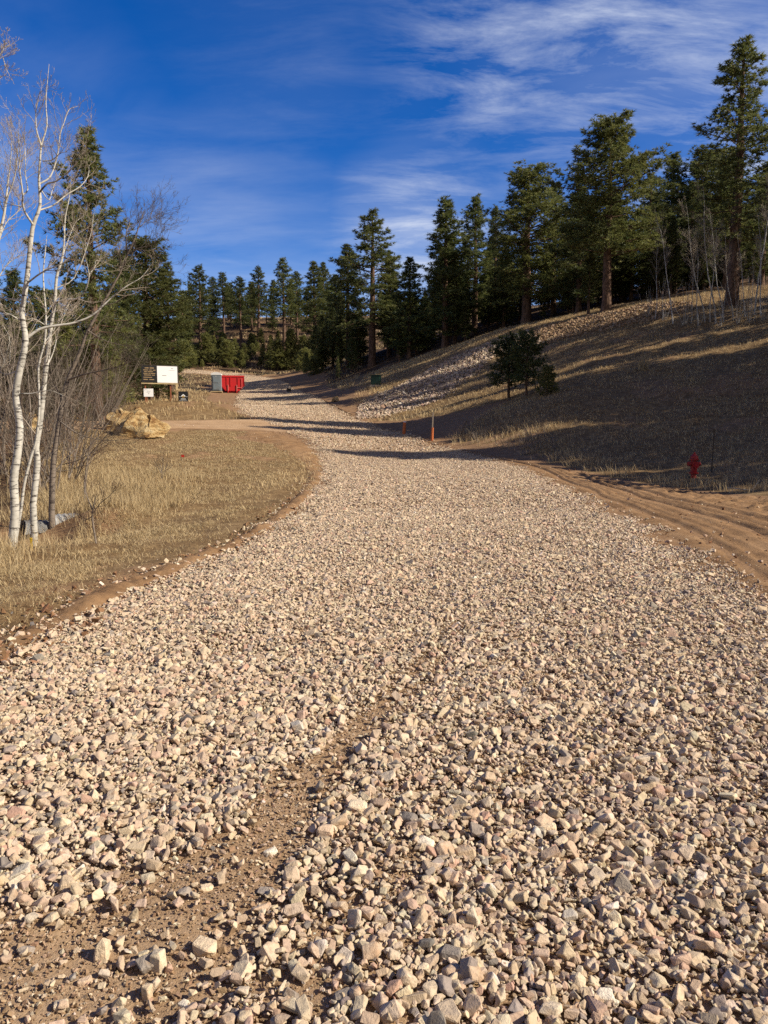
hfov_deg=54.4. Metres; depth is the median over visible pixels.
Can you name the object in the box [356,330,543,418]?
gravel
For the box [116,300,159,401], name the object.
pine tree
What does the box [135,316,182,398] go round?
pine tree
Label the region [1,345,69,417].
pine tree
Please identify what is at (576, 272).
pine tree
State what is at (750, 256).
pine tree
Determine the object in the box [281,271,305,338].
pine tree
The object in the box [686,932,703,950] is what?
stone
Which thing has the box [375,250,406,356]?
pine tree
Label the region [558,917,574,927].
stone
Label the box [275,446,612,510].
gravel
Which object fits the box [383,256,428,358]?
pine tree
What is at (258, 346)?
young pine
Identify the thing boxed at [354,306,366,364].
young pine
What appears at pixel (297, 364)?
young pine
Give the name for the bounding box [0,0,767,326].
sky
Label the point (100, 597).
dirt shoulder
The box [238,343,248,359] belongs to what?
young pine
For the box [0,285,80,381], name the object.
pine tree
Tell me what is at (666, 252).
aspen tree
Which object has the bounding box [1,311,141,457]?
bare shrub
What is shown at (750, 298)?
bare shrub
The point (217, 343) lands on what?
young pine
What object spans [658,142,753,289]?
pine tree
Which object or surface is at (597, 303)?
young pine
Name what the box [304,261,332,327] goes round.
pine tree
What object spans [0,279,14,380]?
pine tree
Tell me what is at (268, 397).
gravel
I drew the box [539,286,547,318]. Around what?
young pine
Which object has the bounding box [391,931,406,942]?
stone
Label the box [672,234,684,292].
young pine
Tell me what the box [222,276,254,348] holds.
pine tree
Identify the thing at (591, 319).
gravel
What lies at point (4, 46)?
aspen tree
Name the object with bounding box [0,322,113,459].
bare shrub
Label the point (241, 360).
young pine
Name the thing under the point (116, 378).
bare shrub
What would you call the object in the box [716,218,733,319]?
aspen tree
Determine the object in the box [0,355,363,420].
dry grass
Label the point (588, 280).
pine tree
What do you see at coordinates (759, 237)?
aspen tree
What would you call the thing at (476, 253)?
pine tree
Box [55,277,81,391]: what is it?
pine tree
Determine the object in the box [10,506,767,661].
gravel
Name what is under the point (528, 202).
pine tree
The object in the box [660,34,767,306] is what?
pine tree
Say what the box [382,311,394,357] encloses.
young pine
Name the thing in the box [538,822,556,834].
stone
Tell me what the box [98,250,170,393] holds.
pine tree
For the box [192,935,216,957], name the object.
stone
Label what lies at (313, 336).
young pine
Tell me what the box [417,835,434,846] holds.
stone
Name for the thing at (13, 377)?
bare shrub
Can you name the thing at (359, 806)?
stone
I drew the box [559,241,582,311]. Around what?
young pine
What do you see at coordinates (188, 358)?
young pine
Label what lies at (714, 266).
aspen tree
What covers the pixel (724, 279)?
pine tree
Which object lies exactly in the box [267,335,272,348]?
young pine
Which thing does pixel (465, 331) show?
young pine
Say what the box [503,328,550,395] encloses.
young pine
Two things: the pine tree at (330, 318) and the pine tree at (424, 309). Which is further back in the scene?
the pine tree at (330, 318)
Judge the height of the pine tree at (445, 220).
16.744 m
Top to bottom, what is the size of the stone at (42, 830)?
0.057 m
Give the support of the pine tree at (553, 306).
on the ground at (452, 421)
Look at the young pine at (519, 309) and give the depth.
87.55 m
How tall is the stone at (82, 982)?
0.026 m
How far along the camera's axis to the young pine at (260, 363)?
150.32 m
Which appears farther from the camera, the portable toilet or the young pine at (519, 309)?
the young pine at (519, 309)
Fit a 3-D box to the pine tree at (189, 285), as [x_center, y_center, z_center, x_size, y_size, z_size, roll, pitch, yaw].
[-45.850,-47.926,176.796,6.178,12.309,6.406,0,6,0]
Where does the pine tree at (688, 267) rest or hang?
on the ground at (452, 421)
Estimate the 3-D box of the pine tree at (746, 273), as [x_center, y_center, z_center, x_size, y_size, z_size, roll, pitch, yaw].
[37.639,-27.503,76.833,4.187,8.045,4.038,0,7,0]
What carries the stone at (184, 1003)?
on the road at (90, 965)
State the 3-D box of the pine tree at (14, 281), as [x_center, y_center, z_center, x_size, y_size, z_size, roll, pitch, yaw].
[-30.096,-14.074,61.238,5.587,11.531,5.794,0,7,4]
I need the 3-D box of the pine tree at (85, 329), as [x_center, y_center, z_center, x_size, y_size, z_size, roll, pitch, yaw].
[-20.847,-11.548,53.858,5.740,8.184,5.752,-1,7,-7]
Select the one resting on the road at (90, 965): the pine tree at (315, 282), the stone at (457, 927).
the stone at (457, 927)
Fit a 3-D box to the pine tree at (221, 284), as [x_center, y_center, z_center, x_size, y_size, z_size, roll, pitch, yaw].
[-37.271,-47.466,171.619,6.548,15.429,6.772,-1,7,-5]
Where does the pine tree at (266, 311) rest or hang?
on the ground at (452, 421)
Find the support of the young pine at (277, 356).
on the ground at (452, 421)
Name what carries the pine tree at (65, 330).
on the ground at (452, 421)
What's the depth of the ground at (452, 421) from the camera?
36.13 m
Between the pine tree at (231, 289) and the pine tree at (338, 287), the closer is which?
the pine tree at (338, 287)
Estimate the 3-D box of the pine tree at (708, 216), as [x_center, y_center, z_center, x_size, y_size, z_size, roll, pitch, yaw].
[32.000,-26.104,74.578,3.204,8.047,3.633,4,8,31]
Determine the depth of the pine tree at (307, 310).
182.65 m
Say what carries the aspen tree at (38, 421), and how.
on the ground at (452, 421)
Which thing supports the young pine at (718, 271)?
on the ground at (452, 421)
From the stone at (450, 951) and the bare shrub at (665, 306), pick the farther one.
the bare shrub at (665, 306)
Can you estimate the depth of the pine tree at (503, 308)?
83.24 m
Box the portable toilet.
[211,372,222,392]
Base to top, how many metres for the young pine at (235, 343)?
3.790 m
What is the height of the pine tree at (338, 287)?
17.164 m
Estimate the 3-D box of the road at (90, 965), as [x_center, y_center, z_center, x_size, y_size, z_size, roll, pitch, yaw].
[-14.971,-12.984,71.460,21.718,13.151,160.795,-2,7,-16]
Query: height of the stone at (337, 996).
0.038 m
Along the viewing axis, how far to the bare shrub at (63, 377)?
29.74 m
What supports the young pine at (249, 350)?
on the ground at (452, 421)
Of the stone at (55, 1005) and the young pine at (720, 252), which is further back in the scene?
the young pine at (720, 252)
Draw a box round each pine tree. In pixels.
[0,267,35,391]
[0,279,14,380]
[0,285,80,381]
[1,320,30,393]
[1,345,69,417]
[13,323,91,418]
[23,124,149,419]
[52,337,133,415]
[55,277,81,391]
[55,296,137,382]
[81,232,198,400]
[87,337,141,404]
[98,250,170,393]
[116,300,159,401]
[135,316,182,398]
[152,260,195,398]
[172,290,200,361]
[185,283,198,332]
[186,263,219,354]
[200,276,220,309]
[202,293,222,336]
[208,272,233,332]
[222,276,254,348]
[224,282,238,326]
[241,281,260,330]
[244,265,271,335]
[245,303,256,328]
[262,297,269,324]
[263,257,302,347]
[264,304,278,331]
[266,279,279,322]
[267,294,277,311]
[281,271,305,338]
[281,294,295,324]
[292,309,301,328]
[293,260,329,347]
[299,291,311,326]
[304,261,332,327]
[312,274,345,359]
[317,307,343,367]
[319,292,350,354]
[321,243,377,366]
[329,208,407,367]
[347,316,368,365]
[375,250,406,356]
[376,274,400,348]
[382,299,404,356]
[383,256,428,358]
[403,298,428,354]
[411,195,483,347]
[419,295,436,350]
[428,243,461,329]
[428,307,440,345]
[437,247,472,343]
[450,192,498,334]
[458,247,479,321]
[469,159,598,323]
[478,204,513,323]
[478,240,502,316]
[478,301,486,326]
[479,255,501,324]
[483,242,521,327]
[531,181,575,315]
[538,182,616,312]
[545,108,674,311]
[555,268,575,312]
[577,251,602,314]
[595,200,634,302]
[613,216,654,299]
[613,241,638,300]
[631,173,676,297]
[636,229,663,297]
[638,225,669,296]
[646,151,699,293]
[650,207,686,294]
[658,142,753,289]
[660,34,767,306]
[662,228,690,292]
[676,180,713,290]
[678,233,698,290]
[690,208,720,289]
[692,243,717,289]
[694,145,750,286]
[716,217,757,278]
[739,215,765,282]
[740,160,767,285]
[741,179,766,283]
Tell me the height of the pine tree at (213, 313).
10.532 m
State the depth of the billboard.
54.46 m
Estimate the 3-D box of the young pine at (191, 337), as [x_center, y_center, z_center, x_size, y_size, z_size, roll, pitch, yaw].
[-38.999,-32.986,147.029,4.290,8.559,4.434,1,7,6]
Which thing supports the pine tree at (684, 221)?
on the ground at (452, 421)
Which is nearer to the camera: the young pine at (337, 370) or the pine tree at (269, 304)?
the young pine at (337, 370)
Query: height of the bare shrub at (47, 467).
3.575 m
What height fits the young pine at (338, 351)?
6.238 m
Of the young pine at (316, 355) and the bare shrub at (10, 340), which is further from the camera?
the young pine at (316, 355)
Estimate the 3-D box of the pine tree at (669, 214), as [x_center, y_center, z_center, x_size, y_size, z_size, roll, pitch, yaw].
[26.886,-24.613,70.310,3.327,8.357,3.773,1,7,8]
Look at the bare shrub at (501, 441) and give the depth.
34.21 m
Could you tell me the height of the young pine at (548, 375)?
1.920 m
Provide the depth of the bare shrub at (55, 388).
33.24 m
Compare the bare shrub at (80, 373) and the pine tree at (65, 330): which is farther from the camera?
the pine tree at (65, 330)
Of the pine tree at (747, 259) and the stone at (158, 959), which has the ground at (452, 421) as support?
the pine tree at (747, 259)
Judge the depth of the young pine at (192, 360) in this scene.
145.26 m
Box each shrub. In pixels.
[0,258,35,424]
[0,284,43,431]
[0,301,91,442]
[0,311,88,473]
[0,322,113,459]
[0,325,131,488]
[0,354,90,494]
[0,358,128,483]
[0,366,93,465]
[0,374,80,483]
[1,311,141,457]
[1,352,96,434]
[2,296,110,442]
[12,344,109,450]
[32,383,132,472]
[34,347,128,463]
[37,305,118,428]
[39,351,126,426]
[51,349,133,405]
[67,326,159,417]
[69,345,148,427]
[72,370,143,412]
[73,335,158,426]
[81,371,149,423]
[123,353,152,388]
[152,453,173,477]
[473,431,489,442]
[493,434,511,446]
[504,429,530,447]
[521,426,560,450]
[522,423,549,441]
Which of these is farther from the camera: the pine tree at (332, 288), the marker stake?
the pine tree at (332, 288)
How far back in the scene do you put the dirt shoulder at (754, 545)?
13.87 m
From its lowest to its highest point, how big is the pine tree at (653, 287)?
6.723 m
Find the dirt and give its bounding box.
[0,399,767,680]
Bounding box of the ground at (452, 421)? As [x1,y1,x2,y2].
[0,277,767,681]
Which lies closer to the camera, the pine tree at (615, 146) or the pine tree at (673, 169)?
the pine tree at (615, 146)
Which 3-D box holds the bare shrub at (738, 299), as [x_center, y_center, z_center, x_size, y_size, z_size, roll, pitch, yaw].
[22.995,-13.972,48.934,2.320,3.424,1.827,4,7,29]
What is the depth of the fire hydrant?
24.18 m
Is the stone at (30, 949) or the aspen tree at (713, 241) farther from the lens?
the aspen tree at (713, 241)
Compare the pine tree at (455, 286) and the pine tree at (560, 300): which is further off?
the pine tree at (455, 286)
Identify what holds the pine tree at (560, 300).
on the ground at (452, 421)
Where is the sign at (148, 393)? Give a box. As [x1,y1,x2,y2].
[144,389,152,401]
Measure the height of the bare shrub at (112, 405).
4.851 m
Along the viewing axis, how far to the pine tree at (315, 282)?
145.16 m
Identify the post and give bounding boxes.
[149,361,152,399]
[402,421,405,434]
[431,412,433,440]
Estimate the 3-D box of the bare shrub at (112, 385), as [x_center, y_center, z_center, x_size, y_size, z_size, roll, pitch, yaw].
[-14.039,-7.013,39.257,3.682,5.617,5.211,6,9,41]
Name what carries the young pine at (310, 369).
on the ground at (452, 421)
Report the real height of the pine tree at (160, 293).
14.794 m
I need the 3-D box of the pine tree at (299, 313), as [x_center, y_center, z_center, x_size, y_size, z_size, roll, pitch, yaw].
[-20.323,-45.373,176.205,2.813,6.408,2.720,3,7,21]
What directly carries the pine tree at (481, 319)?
on the ground at (452, 421)
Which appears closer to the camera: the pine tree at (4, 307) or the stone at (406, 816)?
the stone at (406, 816)
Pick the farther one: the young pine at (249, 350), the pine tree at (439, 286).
the young pine at (249, 350)
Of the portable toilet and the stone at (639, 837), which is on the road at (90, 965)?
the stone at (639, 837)
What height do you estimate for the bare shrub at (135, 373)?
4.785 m
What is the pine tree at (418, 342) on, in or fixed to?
on the ground at (452, 421)
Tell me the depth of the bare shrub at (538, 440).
32.54 m
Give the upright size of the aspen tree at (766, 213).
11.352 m
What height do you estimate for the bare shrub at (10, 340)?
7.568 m
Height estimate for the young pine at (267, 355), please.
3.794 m
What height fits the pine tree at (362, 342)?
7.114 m
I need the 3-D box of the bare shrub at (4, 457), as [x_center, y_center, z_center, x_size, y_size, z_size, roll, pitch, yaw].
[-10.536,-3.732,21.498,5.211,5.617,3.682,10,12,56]
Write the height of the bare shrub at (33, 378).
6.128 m
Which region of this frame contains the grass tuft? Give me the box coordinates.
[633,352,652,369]
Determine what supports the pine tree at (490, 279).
on the ground at (452, 421)
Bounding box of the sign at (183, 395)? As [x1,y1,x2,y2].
[178,391,187,401]
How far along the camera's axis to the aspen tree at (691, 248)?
50.61 m
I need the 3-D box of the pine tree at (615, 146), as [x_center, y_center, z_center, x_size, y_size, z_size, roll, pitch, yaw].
[19.388,-25.594,64.714,11.116,16.844,11.414,3,7,26]
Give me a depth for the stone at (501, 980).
2.10 m
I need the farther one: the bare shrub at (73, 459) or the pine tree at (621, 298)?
the pine tree at (621, 298)
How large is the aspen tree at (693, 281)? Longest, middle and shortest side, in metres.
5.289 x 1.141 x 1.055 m
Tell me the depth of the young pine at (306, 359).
111.32 m
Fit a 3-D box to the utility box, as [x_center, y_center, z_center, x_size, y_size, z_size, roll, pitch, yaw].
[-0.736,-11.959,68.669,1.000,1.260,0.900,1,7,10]
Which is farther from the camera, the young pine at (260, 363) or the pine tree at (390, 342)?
the young pine at (260, 363)
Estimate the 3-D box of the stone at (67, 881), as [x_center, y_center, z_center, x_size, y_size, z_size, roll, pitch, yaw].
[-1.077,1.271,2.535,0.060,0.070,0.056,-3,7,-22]
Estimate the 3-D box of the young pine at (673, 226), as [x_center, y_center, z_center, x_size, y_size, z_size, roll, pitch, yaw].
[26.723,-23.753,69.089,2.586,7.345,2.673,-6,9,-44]
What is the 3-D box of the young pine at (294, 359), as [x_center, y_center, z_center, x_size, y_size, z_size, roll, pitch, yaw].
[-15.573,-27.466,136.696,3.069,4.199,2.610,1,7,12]
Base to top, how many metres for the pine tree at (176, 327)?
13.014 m
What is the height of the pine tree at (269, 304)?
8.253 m
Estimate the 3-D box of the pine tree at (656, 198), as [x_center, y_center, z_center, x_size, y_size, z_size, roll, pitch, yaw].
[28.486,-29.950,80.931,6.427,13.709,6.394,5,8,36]
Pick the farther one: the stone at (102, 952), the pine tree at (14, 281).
the pine tree at (14, 281)
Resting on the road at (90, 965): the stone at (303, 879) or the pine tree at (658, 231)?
the stone at (303, 879)
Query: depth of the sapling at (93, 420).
16.45 m
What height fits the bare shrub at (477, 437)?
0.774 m
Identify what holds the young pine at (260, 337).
on the ground at (452, 421)
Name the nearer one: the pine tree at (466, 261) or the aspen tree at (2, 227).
the aspen tree at (2, 227)
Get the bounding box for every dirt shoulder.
[0,431,322,663]
[316,398,767,595]
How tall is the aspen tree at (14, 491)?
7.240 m
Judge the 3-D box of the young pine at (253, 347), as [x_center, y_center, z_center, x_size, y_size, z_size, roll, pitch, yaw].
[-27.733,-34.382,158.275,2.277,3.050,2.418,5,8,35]
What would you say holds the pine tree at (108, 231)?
on the ground at (452, 421)
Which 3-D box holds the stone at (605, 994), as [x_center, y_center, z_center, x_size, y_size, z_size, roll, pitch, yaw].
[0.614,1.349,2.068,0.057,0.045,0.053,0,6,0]
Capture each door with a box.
[212,376,219,389]
[371,376,378,383]
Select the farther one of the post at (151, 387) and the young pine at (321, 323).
the young pine at (321, 323)
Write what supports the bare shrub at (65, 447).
on the ground at (452, 421)
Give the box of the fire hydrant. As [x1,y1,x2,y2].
[687,452,700,477]
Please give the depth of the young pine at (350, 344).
98.84 m
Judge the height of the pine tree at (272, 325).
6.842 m
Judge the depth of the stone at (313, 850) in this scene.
2.73 m
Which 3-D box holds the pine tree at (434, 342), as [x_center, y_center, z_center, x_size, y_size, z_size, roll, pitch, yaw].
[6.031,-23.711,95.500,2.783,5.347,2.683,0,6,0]
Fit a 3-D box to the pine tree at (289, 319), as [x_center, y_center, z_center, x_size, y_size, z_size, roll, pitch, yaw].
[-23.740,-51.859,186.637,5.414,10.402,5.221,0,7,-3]
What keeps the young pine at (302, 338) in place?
on the ground at (452, 421)
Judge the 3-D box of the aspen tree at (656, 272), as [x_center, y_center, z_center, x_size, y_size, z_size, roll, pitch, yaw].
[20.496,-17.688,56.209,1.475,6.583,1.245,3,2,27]
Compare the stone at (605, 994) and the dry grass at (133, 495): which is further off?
the dry grass at (133, 495)
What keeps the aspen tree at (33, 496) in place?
on the ground at (452, 421)
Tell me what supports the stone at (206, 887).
on the road at (90, 965)
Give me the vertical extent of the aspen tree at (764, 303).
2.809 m
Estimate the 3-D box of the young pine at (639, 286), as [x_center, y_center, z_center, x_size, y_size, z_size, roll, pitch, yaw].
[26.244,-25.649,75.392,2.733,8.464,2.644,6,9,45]
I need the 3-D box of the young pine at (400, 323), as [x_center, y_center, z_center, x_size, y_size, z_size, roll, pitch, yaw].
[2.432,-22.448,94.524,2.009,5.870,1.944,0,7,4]
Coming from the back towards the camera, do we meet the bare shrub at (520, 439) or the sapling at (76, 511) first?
the bare shrub at (520, 439)
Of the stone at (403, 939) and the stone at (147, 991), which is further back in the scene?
the stone at (403, 939)
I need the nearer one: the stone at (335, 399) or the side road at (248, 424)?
the side road at (248, 424)
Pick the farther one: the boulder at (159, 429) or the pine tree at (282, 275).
the pine tree at (282, 275)
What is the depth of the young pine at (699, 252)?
70.46 m
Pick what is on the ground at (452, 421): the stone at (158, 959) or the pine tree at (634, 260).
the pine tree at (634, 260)
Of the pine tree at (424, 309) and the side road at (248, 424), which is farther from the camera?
the pine tree at (424, 309)
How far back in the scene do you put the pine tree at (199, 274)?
153.51 m
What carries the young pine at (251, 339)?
on the ground at (452, 421)
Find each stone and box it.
[17,946,34,956]
[28,827,53,842]
[30,879,45,892]
[53,998,68,1011]
[57,875,75,894]
[70,834,82,844]
[77,975,92,986]
[93,938,110,963]
[141,983,152,1000]
[148,948,166,975]
[177,886,191,896]
[177,999,189,1008]
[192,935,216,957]
[200,883,213,892]
[257,886,274,895]
[263,847,277,855]
[301,876,308,881]
[306,847,318,858]
[316,824,333,837]
[331,396,338,401]
[333,987,349,1000]
[347,799,366,815]
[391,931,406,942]
[397,811,417,824]
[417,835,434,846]
[439,944,460,965]
[444,924,464,937]
[460,790,476,801]
[496,971,504,983]
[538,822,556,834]
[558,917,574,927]
[596,987,616,1008]
[626,832,643,845]
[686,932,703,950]
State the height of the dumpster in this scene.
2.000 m
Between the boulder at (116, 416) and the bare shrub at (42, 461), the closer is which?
the bare shrub at (42, 461)
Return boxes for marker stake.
[711,429,715,471]
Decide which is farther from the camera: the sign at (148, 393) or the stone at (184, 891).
the sign at (148, 393)
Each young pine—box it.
[174,338,198,364]
[179,328,197,359]
[187,357,196,366]
[193,332,218,364]
[194,350,199,364]
[210,335,216,346]
[214,338,240,367]
[215,339,222,352]
[232,338,239,349]
[236,349,246,367]
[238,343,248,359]
[246,333,255,345]
[247,345,251,359]
[250,343,256,355]
[255,342,260,350]
[256,328,264,342]
[257,356,263,365]
[259,343,266,360]
[263,338,291,369]
[264,347,270,360]
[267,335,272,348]
[276,330,281,340]
[279,326,301,369]
[291,351,300,370]
[294,354,299,371]
[296,347,310,370]
[297,334,310,348]
[301,352,308,373]
[305,357,323,375]
[308,325,320,356]
[311,314,332,368]
[312,348,324,373]
[334,329,347,369]
[335,356,340,377]
[344,320,358,372]
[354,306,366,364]
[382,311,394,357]
[396,316,407,355]
[457,291,473,340]
[464,278,471,336]
[481,273,494,327]
[486,330,533,397]
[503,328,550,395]
[511,257,522,320]
[533,363,559,395]
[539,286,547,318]
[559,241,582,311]
[590,227,601,304]
[634,215,651,297]
[657,215,688,294]
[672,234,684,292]
[692,240,713,289]
[713,208,724,286]
[714,253,722,286]
[751,241,767,279]
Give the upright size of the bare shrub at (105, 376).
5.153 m
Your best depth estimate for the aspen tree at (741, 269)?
50.19 m
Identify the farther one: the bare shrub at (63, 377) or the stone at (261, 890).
the bare shrub at (63, 377)
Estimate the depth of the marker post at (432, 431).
38.89 m
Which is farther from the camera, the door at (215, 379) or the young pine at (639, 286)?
the door at (215, 379)
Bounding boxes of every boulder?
[12,412,36,430]
[20,513,75,534]
[103,408,129,430]
[112,407,170,438]
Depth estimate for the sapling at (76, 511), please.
11.37 m
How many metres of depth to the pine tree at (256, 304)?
173.01 m
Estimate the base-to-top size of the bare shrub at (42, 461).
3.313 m
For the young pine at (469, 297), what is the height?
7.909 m
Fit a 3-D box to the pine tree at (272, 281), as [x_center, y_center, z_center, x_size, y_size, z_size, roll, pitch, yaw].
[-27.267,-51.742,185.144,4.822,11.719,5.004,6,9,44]
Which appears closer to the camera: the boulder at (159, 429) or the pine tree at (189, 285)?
the boulder at (159, 429)
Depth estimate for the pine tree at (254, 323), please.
183.22 m
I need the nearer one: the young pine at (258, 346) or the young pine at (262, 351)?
the young pine at (262, 351)
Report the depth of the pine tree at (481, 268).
95.18 m
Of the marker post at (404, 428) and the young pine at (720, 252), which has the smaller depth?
the marker post at (404, 428)
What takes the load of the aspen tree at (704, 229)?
on the ground at (452, 421)
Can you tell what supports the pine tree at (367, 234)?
on the ground at (452, 421)
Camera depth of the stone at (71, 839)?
2.82 m
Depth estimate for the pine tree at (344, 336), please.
124.13 m
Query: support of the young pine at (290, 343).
on the ground at (452, 421)
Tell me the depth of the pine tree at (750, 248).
61.64 m
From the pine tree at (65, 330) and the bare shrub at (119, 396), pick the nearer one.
the bare shrub at (119, 396)
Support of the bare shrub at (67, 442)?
on the ground at (452, 421)
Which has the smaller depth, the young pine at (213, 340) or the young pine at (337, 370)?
the young pine at (337, 370)
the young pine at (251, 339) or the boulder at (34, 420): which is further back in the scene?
the young pine at (251, 339)
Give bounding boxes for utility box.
[370,375,380,387]
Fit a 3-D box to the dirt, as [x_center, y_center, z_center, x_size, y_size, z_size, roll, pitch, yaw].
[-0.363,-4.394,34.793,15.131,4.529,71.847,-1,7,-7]
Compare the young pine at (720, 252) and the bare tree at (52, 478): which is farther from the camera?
the young pine at (720, 252)
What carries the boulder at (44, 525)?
on the ground at (452, 421)
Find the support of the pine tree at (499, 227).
on the ground at (452, 421)
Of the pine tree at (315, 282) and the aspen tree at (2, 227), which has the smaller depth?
the aspen tree at (2, 227)
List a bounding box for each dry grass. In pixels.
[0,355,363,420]
[0,429,311,649]
[138,306,535,373]
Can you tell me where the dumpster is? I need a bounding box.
[221,375,244,392]
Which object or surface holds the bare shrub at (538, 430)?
on the ground at (452, 421)
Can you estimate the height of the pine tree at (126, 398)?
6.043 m
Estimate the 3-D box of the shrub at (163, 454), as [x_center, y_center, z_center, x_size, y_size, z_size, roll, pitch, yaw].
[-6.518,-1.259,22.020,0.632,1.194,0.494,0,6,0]
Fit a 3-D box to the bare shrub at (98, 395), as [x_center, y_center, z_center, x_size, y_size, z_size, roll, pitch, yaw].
[-15.683,-6.417,39.376,5.059,4.417,5.186,-4,8,-33]
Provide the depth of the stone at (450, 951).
2.17 m
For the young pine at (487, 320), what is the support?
on the ground at (452, 421)
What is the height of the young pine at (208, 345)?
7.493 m
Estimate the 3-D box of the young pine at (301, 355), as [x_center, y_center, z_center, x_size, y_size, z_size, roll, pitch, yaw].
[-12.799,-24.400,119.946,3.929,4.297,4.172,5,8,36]
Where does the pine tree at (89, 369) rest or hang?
on the ground at (452, 421)
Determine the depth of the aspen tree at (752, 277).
52.35 m
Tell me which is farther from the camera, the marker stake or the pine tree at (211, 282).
the pine tree at (211, 282)
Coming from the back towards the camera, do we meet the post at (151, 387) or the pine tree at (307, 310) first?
the pine tree at (307, 310)
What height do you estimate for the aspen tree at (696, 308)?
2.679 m
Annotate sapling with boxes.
[69,425,125,542]
[71,409,109,502]
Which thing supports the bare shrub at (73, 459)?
on the ground at (452, 421)
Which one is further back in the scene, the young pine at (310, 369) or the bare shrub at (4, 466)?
the young pine at (310, 369)
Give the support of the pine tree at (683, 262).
on the ground at (452, 421)
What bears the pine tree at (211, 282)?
on the ground at (452, 421)
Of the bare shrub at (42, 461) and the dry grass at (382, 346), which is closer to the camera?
the bare shrub at (42, 461)
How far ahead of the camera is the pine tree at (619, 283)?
73.79 m
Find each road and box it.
[0,387,767,1023]
[1,419,346,442]
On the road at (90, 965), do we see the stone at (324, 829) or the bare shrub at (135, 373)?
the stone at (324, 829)
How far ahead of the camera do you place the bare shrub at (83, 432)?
21.82 m
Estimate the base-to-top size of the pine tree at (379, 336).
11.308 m
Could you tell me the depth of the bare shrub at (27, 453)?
19.27 m
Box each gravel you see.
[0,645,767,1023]
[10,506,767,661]
[181,369,451,450]
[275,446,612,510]
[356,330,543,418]
[527,300,695,343]
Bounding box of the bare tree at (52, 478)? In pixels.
[8,178,189,528]
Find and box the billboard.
[141,365,179,401]
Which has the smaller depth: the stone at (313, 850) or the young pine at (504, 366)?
the stone at (313, 850)
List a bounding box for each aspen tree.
[0,27,28,84]
[0,67,160,546]
[0,96,48,370]
[0,228,89,544]
[30,170,141,545]
[638,287,654,315]
[648,238,663,318]
[651,206,673,323]
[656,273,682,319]
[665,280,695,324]
[674,195,705,322]
[688,243,697,322]
[689,176,716,323]
[693,225,705,323]
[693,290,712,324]
[700,207,723,321]
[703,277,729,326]
[707,226,722,320]
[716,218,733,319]
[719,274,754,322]
[733,231,749,316]
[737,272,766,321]
[749,250,757,308]
[751,207,767,315]
[754,153,767,314]
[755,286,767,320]
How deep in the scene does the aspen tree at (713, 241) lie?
50.38 m
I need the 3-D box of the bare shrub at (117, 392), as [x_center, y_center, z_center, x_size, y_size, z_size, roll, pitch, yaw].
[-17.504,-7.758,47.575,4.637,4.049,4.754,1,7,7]
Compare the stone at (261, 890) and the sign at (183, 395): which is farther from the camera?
the sign at (183, 395)
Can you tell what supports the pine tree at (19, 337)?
on the ground at (452, 421)
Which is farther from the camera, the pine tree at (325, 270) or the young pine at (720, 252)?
the pine tree at (325, 270)
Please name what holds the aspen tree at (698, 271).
on the ground at (452, 421)
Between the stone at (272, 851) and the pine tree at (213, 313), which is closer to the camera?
the stone at (272, 851)
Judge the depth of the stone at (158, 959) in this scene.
2.15 m
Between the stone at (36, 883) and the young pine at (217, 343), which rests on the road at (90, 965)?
the stone at (36, 883)
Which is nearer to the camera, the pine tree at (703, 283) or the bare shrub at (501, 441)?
the bare shrub at (501, 441)
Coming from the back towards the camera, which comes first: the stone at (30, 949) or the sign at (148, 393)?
the sign at (148, 393)
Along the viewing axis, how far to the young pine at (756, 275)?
70.33 m
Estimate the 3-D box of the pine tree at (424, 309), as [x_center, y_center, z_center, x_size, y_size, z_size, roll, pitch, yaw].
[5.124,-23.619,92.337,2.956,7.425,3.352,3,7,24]
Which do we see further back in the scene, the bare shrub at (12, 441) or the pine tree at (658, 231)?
the pine tree at (658, 231)
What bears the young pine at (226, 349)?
on the ground at (452, 421)
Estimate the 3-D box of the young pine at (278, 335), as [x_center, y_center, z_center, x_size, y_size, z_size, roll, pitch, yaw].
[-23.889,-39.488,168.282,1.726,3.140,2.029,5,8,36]
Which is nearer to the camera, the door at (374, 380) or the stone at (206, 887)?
the stone at (206, 887)
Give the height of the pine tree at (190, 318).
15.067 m

